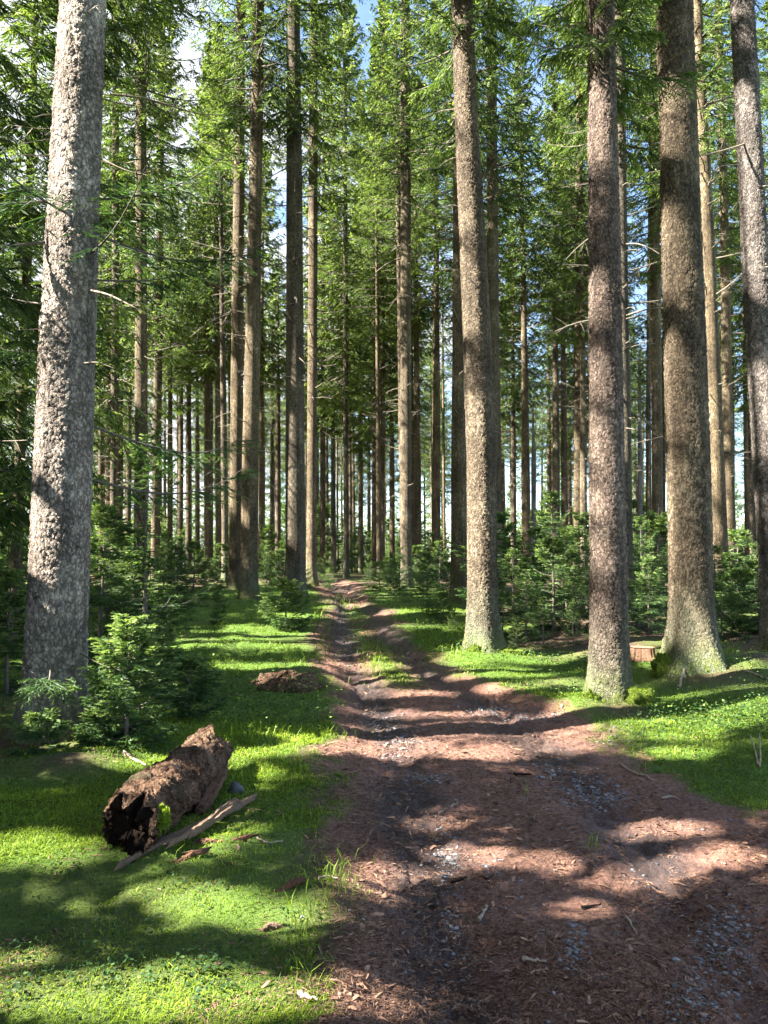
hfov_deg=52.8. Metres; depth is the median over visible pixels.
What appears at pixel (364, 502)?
spruce tree
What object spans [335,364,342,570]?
spruce tree
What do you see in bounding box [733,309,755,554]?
spruce tree
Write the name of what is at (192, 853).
bark flake
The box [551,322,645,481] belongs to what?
spruce tree
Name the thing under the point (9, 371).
spruce tree
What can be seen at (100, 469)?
spruce tree
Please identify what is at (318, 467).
spruce tree
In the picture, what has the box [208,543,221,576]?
young spruce
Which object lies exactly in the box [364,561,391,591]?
young spruce
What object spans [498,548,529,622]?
young spruce
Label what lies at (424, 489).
spruce tree
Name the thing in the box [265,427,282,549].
spruce tree
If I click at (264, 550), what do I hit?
young spruce
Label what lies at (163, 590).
young spruce
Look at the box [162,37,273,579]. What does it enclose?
spruce tree
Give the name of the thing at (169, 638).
young spruce
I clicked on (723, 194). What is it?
spruce tree
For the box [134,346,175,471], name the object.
spruce tree
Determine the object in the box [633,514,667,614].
young spruce
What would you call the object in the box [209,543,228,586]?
young spruce
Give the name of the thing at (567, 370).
spruce tree
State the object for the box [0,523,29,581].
young spruce
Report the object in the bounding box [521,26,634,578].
spruce tree
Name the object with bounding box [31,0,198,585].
spruce tree
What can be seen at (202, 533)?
young spruce
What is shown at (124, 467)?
spruce tree
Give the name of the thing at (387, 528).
young spruce
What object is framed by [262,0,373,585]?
spruce tree
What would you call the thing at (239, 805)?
split wood piece
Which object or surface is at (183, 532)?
young spruce
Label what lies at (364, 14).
sky
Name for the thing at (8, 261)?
spruce tree
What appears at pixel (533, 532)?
young spruce
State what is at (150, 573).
young spruce
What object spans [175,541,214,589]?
young spruce
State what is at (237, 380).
spruce tree
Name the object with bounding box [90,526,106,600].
young spruce
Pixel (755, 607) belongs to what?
young spruce
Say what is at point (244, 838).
split wood piece
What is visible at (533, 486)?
dead tree
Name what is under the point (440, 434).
spruce tree
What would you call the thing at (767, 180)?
spruce tree
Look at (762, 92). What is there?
spruce tree
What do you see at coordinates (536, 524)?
young spruce
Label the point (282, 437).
spruce tree
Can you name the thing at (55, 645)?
spruce tree
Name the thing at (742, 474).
spruce tree
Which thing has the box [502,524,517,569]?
young spruce
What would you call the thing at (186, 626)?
young spruce
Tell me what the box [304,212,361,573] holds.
spruce tree
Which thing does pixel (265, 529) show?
young spruce
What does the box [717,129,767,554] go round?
spruce tree
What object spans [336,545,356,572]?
young spruce
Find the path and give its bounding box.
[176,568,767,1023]
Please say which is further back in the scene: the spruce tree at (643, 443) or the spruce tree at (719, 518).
the spruce tree at (643, 443)
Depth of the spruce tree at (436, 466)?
35.42 m
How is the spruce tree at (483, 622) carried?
on the ground at (76, 769)
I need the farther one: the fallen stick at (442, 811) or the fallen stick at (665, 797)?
the fallen stick at (665, 797)
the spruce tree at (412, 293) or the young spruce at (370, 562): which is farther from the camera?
the spruce tree at (412, 293)
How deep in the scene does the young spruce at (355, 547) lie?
49.02 m
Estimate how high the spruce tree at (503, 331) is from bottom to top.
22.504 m
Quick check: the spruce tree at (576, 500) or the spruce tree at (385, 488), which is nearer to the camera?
the spruce tree at (576, 500)
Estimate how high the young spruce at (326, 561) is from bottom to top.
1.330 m
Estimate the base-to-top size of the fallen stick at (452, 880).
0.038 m
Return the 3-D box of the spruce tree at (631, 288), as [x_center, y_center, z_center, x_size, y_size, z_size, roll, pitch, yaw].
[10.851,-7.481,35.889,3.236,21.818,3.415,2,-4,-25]
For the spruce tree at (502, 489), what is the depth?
61.62 m
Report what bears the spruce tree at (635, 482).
on the ground at (76, 769)
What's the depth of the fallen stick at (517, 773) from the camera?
5.94 m
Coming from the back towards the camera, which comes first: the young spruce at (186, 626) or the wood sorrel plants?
the young spruce at (186, 626)
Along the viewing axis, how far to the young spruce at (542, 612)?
13.10 m
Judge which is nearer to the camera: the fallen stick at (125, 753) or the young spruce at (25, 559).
the fallen stick at (125, 753)
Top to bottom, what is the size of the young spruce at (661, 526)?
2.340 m
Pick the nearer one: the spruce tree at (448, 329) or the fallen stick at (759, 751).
the fallen stick at (759, 751)
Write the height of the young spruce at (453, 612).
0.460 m
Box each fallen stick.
[122,750,146,765]
[256,836,282,843]
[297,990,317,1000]
[318,875,337,878]
[438,801,458,814]
[447,876,466,882]
[476,905,488,921]
[513,772,531,775]
[522,956,545,961]
[581,903,600,908]
[620,763,652,780]
[625,916,637,934]
[661,795,679,799]
[679,668,684,687]
[745,670,767,678]
[750,734,758,766]
[759,733,760,767]
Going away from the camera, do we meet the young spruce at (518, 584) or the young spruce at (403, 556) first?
the young spruce at (518, 584)
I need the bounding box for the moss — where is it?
[0,581,767,1023]
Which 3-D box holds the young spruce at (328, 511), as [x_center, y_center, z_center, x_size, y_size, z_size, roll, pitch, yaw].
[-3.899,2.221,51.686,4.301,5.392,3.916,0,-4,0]
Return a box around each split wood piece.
[114,793,256,870]
[165,801,233,848]
[189,797,239,838]
[192,833,262,844]
[195,761,227,814]
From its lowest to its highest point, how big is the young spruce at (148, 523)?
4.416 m
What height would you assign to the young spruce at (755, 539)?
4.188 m
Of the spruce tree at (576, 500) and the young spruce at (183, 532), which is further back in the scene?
the young spruce at (183, 532)
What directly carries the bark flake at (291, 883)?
on the ground at (76, 769)
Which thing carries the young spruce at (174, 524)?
on the ground at (76, 769)
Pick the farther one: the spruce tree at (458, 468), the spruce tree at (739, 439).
the spruce tree at (739, 439)
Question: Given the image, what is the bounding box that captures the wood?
[25,427,743,563]
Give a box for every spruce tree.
[0,0,153,650]
[0,0,252,559]
[0,0,282,743]
[0,111,41,373]
[0,143,19,319]
[0,188,18,373]
[0,199,42,509]
[0,336,12,566]
[2,368,14,460]
[5,377,32,453]
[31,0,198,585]
[34,184,134,569]
[51,0,236,597]
[93,337,134,474]
[96,111,168,565]
[98,130,168,551]
[99,151,177,549]
[101,1,218,581]
[123,378,134,501]
[123,389,134,502]
[125,179,214,574]
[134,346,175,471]
[147,229,214,574]
[147,298,175,567]
[148,299,175,566]
[149,262,214,566]
[152,30,272,577]
[153,351,195,540]
[154,40,246,577]
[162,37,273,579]
[164,12,247,528]
[164,264,227,570]
[172,0,286,589]
[174,395,228,561]
[183,174,270,498]
[183,385,213,516]
[184,0,333,599]
[184,383,228,484]
[199,393,214,501]
[202,416,228,499]
[209,0,383,597]
[224,145,304,576]
[243,248,320,569]
[243,259,306,565]
[258,387,275,499]
[259,354,281,559]
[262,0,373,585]
[265,366,305,518]
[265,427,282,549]
[268,376,319,479]
[269,395,285,471]
[273,0,373,578]
[280,0,396,578]
[280,254,338,571]
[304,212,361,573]
[304,402,306,525]
[305,414,329,534]
[306,333,342,568]
[325,36,413,573]
[325,80,397,573]
[328,130,428,579]
[328,411,357,501]
[328,427,342,476]
[333,0,440,575]
[335,353,371,568]
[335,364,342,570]
[335,410,342,559]
[337,0,453,588]
[340,334,355,570]
[346,0,451,500]
[355,154,448,455]
[355,365,385,568]
[355,440,371,506]
[359,0,560,654]
[364,164,451,559]
[367,72,452,578]
[369,237,422,573]
[371,421,398,552]
[376,0,537,603]
[385,0,453,577]
[385,389,398,503]
[386,304,451,471]
[386,425,427,482]
[395,327,429,471]
[396,359,451,491]
[398,95,537,561]
[411,0,573,590]
[418,99,515,414]
[419,248,451,554]
[420,340,447,531]
[420,433,429,556]
[421,341,451,481]
[421,390,450,496]
[422,379,451,564]
[431,359,505,478]
[448,184,535,450]
[474,0,715,706]
[485,46,574,576]
[498,140,572,555]
[499,228,548,570]
[499,281,545,529]
[500,284,549,561]
[504,405,518,511]
[504,411,517,526]
[506,73,587,569]
[506,344,545,457]
[508,251,572,566]
[512,83,588,565]
[516,421,530,516]
[520,215,632,494]
[521,0,713,621]
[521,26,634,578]
[522,30,634,576]
[530,377,546,526]
[530,380,543,496]
[534,338,573,486]
[537,122,588,461]
[537,307,588,559]
[549,119,588,551]
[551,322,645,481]
[566,201,646,443]
[570,298,645,430]
[585,3,720,585]
[617,0,732,677]
[620,0,767,649]
[625,0,767,595]
[626,85,664,573]
[627,195,647,308]
[628,284,638,377]
[628,299,645,451]
[629,197,666,570]
[630,323,651,551]
[630,343,651,533]
[630,374,645,455]
[631,231,665,478]
[631,344,651,532]
[631,402,645,496]
[632,444,637,486]
[645,96,738,327]
[646,0,767,580]
[647,136,738,273]
[714,0,767,309]
[715,211,740,355]
[716,116,767,574]
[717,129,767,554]
[718,273,741,503]
[720,321,742,462]
[720,353,743,454]
[731,46,767,299]
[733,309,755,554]
[735,398,747,511]
[735,443,743,502]
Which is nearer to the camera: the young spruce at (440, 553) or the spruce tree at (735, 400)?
the young spruce at (440, 553)
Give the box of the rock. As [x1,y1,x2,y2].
[250,669,323,693]
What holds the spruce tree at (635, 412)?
on the ground at (76, 769)
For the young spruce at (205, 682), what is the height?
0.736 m
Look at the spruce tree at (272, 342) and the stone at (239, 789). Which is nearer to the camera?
the stone at (239, 789)
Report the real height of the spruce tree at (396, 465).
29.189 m
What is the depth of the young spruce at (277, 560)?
33.82 m
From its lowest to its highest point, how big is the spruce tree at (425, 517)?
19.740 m
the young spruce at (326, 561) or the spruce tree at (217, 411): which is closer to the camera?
the young spruce at (326, 561)
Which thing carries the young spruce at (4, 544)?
on the ground at (76, 769)
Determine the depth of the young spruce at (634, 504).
49.96 m
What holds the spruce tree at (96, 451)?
on the ground at (76, 769)
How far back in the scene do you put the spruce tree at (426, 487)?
86.26 m
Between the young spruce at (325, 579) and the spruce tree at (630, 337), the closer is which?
the young spruce at (325, 579)
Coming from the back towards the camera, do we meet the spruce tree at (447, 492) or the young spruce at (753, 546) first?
the spruce tree at (447, 492)
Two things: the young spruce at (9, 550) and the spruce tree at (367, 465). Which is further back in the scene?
the spruce tree at (367, 465)
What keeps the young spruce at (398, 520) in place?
on the ground at (76, 769)
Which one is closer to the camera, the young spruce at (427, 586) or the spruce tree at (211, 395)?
the young spruce at (427, 586)
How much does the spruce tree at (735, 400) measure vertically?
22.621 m
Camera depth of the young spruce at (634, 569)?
14.40 m
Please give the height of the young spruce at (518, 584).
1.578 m
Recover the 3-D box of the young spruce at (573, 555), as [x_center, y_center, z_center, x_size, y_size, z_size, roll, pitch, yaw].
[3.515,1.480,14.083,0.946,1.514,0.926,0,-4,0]
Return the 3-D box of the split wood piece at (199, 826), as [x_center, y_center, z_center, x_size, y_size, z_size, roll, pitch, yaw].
[-1.011,1.720,4.284,0.030,0.073,0.708,-1,-4,20]
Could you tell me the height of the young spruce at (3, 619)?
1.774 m
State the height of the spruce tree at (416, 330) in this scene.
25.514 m
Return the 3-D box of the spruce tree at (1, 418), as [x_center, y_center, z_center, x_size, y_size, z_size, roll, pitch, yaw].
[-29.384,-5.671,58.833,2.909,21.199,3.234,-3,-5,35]
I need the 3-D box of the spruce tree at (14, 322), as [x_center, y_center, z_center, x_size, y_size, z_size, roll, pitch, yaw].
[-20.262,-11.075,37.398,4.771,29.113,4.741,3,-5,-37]
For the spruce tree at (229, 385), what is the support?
on the ground at (76, 769)
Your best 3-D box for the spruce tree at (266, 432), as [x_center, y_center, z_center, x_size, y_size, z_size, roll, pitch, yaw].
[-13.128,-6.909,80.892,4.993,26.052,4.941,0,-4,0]
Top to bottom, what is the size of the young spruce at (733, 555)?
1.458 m
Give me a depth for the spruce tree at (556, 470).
37.48 m
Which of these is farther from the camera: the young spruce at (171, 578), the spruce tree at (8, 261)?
the spruce tree at (8, 261)
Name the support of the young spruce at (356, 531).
on the ground at (76, 769)
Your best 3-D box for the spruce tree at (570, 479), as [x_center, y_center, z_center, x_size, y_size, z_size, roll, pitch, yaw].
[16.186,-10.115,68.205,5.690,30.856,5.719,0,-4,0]
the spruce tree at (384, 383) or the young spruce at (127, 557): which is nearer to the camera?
the young spruce at (127, 557)
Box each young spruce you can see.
[0,484,29,566]
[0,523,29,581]
[0,528,27,594]
[0,538,28,620]
[0,557,26,625]
[0,567,26,695]
[2,707,72,755]
[64,612,187,749]
[70,706,142,747]
[88,500,157,663]
[88,540,139,620]
[89,425,219,657]
[90,524,149,602]
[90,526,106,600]
[91,471,124,571]
[93,552,166,628]
[123,516,166,551]
[127,558,177,613]
[132,629,190,689]
[146,652,230,719]
[147,504,150,545]
[147,507,178,572]
[147,540,161,574]
[148,533,180,593]
[148,603,171,633]
[149,585,185,630]
[157,544,199,602]
[160,528,178,574]
[161,546,175,570]
[162,516,176,542]
[166,507,192,553]
[173,529,194,573]
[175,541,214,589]
[175,612,191,638]
[178,588,194,619]
[182,548,212,578]
[193,526,213,559]
[195,573,211,606]
[201,566,225,599]
[207,605,226,624]
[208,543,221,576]
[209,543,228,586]
[210,584,230,611]
[256,576,313,631]
[258,524,281,578]
[258,545,274,582]
[262,549,285,586]
[263,530,274,569]
[264,566,276,591]
[271,541,285,578]
[281,504,305,558]
[305,505,353,571]
[306,566,314,587]
[317,521,337,571]
[317,553,337,584]
[317,557,324,582]
[320,567,339,590]
[336,508,363,561]
[336,541,343,569]
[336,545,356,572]
[342,526,370,572]
[342,535,365,574]
[355,531,370,573]
[360,555,376,587]
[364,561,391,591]
[368,517,399,568]
[378,556,396,580]
[380,557,404,594]
[386,540,399,568]
[387,518,399,568]
[389,546,413,588]
[392,511,431,575]
[398,545,426,585]
[398,573,413,601]
[410,551,438,594]
[411,564,438,608]
[414,532,441,578]
[421,588,444,615]
[427,518,450,569]
[427,540,450,587]
[428,536,450,571]
[431,561,450,601]
[431,592,458,623]
[446,511,540,614]
[447,608,460,628]
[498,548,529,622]
[498,580,524,635]
[501,556,545,641]
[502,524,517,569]
[507,616,527,646]
[509,542,521,562]
[510,526,558,612]
[514,536,588,635]
[515,490,584,604]
[518,514,545,553]
[520,509,560,570]
[526,596,557,647]
[533,533,561,577]
[542,527,588,618]
[554,511,589,614]
[555,552,589,632]
[558,601,585,644]
[627,566,656,630]
[628,555,667,634]
[632,499,667,560]
[632,519,659,602]
[633,507,667,607]
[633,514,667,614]
[713,545,741,627]
[714,573,759,640]
[715,568,760,632]
[718,550,757,619]
[728,529,758,597]
[728,559,760,635]
[736,543,757,611]
[738,550,743,564]
[740,513,756,563]
[741,541,758,602]
[742,582,757,626]
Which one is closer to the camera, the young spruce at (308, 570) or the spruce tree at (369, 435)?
the young spruce at (308, 570)
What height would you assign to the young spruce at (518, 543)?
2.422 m
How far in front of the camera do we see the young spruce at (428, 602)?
17.35 m
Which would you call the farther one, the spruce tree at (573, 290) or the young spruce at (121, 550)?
the spruce tree at (573, 290)
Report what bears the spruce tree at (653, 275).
on the ground at (76, 769)
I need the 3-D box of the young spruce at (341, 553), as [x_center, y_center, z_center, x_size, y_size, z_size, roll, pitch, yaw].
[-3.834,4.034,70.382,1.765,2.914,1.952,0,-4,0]
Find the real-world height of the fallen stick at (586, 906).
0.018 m
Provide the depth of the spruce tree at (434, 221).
31.37 m
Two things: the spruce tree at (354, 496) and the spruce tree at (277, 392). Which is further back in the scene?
the spruce tree at (354, 496)
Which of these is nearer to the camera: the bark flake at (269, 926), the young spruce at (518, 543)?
the bark flake at (269, 926)
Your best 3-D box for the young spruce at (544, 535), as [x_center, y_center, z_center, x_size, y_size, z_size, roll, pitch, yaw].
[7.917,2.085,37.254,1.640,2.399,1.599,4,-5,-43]
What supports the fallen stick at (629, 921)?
on the path
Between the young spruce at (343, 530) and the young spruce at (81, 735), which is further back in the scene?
the young spruce at (343, 530)
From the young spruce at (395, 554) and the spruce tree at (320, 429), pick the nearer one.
the spruce tree at (320, 429)
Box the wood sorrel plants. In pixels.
[0,752,767,1007]
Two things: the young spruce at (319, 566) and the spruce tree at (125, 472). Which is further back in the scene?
the spruce tree at (125, 472)
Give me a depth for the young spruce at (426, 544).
33.58 m
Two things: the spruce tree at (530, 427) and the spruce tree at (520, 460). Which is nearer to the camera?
the spruce tree at (530, 427)
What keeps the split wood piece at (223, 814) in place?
on the ground at (76, 769)
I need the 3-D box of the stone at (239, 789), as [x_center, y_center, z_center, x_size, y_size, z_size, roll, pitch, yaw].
[-1.026,1.926,5.343,0.125,0.136,0.068,0,-4,0]
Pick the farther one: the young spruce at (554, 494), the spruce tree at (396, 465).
the spruce tree at (396, 465)
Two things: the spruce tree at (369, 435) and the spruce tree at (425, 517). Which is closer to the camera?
the spruce tree at (369, 435)
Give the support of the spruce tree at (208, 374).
on the ground at (76, 769)
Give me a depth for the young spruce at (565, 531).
15.89 m
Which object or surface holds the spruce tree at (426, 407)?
on the ground at (76, 769)
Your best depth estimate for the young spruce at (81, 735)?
6.44 m
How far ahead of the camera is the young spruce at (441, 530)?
75.05 m
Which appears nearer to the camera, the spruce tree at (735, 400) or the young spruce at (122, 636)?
the young spruce at (122, 636)
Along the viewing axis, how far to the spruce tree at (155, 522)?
31.59 m
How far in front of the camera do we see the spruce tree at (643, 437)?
66.41 m
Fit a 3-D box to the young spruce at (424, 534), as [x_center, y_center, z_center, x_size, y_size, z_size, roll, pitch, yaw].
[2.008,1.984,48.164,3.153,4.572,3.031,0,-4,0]
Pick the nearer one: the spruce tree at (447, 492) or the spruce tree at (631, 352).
the spruce tree at (631, 352)
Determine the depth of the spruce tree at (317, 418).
57.98 m
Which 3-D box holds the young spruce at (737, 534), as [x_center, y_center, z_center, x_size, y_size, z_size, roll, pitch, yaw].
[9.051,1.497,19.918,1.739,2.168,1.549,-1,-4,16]
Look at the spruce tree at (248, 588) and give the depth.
21.38 m
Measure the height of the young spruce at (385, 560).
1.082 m
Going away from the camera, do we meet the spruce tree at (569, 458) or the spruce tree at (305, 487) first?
the spruce tree at (569, 458)
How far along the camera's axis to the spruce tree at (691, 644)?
9.93 m
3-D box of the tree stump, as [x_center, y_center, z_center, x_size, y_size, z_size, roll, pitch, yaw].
[3.567,2.003,10.733,0.437,0.260,0.459,0,-4,0]
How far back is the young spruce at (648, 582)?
13.71 m
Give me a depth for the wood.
126.37 m
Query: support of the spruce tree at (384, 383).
on the ground at (76, 769)
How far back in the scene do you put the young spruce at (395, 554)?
67.94 m
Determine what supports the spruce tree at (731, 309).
on the ground at (76, 769)
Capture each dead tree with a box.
[514,378,550,567]
[630,349,651,571]
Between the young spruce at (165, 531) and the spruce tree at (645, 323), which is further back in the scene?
the young spruce at (165, 531)
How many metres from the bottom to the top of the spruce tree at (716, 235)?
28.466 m
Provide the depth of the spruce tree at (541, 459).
87.78 m
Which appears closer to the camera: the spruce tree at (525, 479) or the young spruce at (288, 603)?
the young spruce at (288, 603)
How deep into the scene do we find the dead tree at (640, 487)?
40.19 m
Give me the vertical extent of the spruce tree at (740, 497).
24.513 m
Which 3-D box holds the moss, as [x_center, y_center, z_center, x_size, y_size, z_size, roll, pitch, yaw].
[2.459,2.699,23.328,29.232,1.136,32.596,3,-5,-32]
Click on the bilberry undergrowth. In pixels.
(672, 706)
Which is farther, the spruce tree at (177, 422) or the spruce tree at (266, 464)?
the spruce tree at (266, 464)
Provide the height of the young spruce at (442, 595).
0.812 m
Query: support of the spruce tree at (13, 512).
on the ground at (76, 769)
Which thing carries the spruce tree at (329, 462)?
on the ground at (76, 769)
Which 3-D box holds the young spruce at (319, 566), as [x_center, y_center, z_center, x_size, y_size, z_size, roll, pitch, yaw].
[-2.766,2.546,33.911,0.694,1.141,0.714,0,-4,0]
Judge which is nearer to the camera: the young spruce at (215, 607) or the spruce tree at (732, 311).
the young spruce at (215, 607)
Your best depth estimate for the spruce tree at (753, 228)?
12.22 m
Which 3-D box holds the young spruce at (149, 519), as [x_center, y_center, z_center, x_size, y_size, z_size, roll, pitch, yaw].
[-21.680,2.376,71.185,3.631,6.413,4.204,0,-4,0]
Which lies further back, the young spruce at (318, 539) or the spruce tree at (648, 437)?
the young spruce at (318, 539)
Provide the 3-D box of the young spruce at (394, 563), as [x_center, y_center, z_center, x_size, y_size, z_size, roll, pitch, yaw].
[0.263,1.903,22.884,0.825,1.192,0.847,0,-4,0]
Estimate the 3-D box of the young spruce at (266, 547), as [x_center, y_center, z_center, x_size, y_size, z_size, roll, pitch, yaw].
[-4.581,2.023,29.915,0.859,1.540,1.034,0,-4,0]
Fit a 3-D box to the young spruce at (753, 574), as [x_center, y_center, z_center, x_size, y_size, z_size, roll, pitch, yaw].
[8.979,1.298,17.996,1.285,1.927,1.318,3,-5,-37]
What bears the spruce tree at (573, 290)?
on the ground at (76, 769)
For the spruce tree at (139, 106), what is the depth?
21.48 m
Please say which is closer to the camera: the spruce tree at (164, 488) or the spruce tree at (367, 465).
the spruce tree at (164, 488)
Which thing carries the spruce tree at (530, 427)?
on the ground at (76, 769)
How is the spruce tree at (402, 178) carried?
on the ground at (76, 769)
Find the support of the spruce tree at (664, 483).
on the ground at (76, 769)
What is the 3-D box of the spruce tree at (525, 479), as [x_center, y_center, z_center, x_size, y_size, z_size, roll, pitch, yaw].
[6.478,-9.485,35.750,4.866,25.547,4.919,0,-4,0]
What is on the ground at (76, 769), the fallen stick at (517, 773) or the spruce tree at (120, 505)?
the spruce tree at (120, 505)
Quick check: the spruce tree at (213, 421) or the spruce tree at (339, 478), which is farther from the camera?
the spruce tree at (339, 478)
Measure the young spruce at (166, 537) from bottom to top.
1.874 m
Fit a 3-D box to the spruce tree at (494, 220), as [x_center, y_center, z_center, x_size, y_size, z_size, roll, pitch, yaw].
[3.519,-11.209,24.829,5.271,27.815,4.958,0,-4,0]
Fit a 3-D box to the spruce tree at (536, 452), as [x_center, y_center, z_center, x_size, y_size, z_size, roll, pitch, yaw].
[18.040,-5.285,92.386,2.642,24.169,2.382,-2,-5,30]
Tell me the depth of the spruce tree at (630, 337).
59.21 m
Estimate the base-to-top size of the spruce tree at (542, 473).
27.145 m
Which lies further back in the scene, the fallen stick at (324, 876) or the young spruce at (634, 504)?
the young spruce at (634, 504)
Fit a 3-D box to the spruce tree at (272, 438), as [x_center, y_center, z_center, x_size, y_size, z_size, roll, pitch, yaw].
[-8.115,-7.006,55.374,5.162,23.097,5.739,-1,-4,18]
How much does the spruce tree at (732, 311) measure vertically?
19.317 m
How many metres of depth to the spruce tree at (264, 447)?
77.29 m
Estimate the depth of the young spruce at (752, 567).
13.33 m
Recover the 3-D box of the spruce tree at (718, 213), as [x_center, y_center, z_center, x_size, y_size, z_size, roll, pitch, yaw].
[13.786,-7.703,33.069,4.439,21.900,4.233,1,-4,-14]
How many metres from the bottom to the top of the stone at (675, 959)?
0.022 m
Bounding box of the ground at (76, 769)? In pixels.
[0,567,767,1023]
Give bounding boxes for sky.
[0,0,767,564]
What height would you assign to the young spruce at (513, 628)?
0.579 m
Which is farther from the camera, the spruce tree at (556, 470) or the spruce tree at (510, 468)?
the spruce tree at (510, 468)
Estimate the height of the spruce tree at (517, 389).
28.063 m
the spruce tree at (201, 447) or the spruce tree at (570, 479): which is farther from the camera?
the spruce tree at (201, 447)
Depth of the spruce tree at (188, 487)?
47.14 m
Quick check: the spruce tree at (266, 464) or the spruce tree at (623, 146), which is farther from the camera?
the spruce tree at (266, 464)
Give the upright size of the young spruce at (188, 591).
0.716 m
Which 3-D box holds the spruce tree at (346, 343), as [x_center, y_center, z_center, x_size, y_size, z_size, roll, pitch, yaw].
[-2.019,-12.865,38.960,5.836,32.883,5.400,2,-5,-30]
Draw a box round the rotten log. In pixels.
[102,723,233,863]
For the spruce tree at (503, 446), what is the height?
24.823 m
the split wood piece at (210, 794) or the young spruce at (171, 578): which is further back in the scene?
the young spruce at (171, 578)
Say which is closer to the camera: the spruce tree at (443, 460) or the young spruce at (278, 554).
the young spruce at (278, 554)
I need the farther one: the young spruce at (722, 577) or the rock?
the young spruce at (722, 577)
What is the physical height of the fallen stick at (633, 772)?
0.030 m
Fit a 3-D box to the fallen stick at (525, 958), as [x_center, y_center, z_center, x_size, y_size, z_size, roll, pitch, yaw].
[0.607,1.815,3.129,0.100,0.029,0.020,-2,-5,30]
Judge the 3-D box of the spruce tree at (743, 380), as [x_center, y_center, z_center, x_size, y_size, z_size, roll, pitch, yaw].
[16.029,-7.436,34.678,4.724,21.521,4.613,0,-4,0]
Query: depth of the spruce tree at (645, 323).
40.81 m
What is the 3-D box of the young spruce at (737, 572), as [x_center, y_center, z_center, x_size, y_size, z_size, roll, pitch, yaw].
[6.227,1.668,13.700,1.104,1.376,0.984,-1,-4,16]
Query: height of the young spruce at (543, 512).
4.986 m
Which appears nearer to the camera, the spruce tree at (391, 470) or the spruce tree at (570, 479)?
the spruce tree at (391, 470)
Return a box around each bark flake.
[168,846,212,862]
[255,922,293,931]
[272,874,319,892]
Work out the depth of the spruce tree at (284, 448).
83.57 m
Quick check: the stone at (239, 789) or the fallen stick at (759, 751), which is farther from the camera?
the fallen stick at (759, 751)
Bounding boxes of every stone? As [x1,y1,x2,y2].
[226,781,243,794]
[672,957,680,961]
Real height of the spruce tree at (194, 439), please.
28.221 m
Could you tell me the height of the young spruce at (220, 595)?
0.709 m
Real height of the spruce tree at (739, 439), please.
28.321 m
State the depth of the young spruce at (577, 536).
16.41 m
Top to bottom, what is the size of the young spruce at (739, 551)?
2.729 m
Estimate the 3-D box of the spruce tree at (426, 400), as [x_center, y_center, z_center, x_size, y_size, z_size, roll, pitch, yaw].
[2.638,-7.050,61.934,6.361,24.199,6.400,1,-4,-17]
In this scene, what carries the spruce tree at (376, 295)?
on the ground at (76, 769)
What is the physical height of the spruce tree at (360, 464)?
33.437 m
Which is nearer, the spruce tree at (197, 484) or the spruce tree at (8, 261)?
the spruce tree at (8, 261)
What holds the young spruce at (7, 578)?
on the ground at (76, 769)
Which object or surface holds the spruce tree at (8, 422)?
on the ground at (76, 769)
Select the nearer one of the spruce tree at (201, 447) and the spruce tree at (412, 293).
the spruce tree at (412, 293)
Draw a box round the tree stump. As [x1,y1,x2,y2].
[630,645,655,661]
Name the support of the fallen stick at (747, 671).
on the ground at (76, 769)
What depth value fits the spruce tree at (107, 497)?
34.48 m
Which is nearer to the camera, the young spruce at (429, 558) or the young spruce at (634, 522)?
the young spruce at (634, 522)
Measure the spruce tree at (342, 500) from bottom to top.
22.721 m
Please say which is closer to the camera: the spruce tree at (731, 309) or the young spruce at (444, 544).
the spruce tree at (731, 309)
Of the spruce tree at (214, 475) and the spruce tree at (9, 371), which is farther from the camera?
the spruce tree at (214, 475)
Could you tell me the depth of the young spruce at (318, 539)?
51.13 m
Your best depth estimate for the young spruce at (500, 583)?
14.40 m
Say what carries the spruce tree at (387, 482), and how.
on the ground at (76, 769)
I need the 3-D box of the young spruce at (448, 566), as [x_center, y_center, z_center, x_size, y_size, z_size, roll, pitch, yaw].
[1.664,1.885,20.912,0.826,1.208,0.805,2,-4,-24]
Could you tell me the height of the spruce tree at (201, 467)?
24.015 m
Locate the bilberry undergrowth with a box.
[0,598,767,1023]
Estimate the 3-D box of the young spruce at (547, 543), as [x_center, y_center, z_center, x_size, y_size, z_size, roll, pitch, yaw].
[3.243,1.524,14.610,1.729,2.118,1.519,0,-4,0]
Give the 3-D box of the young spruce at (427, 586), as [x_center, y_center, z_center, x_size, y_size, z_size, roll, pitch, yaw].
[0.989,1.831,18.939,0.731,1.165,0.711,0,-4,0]
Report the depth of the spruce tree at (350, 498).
54.29 m
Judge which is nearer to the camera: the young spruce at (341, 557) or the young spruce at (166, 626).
the young spruce at (166, 626)
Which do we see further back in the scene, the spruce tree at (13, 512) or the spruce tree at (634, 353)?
the spruce tree at (634, 353)
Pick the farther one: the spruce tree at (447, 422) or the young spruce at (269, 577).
the spruce tree at (447, 422)
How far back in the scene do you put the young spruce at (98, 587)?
15.88 m
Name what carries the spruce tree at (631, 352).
on the ground at (76, 769)
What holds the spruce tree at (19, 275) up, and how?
on the ground at (76, 769)
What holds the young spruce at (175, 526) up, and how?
on the ground at (76, 769)

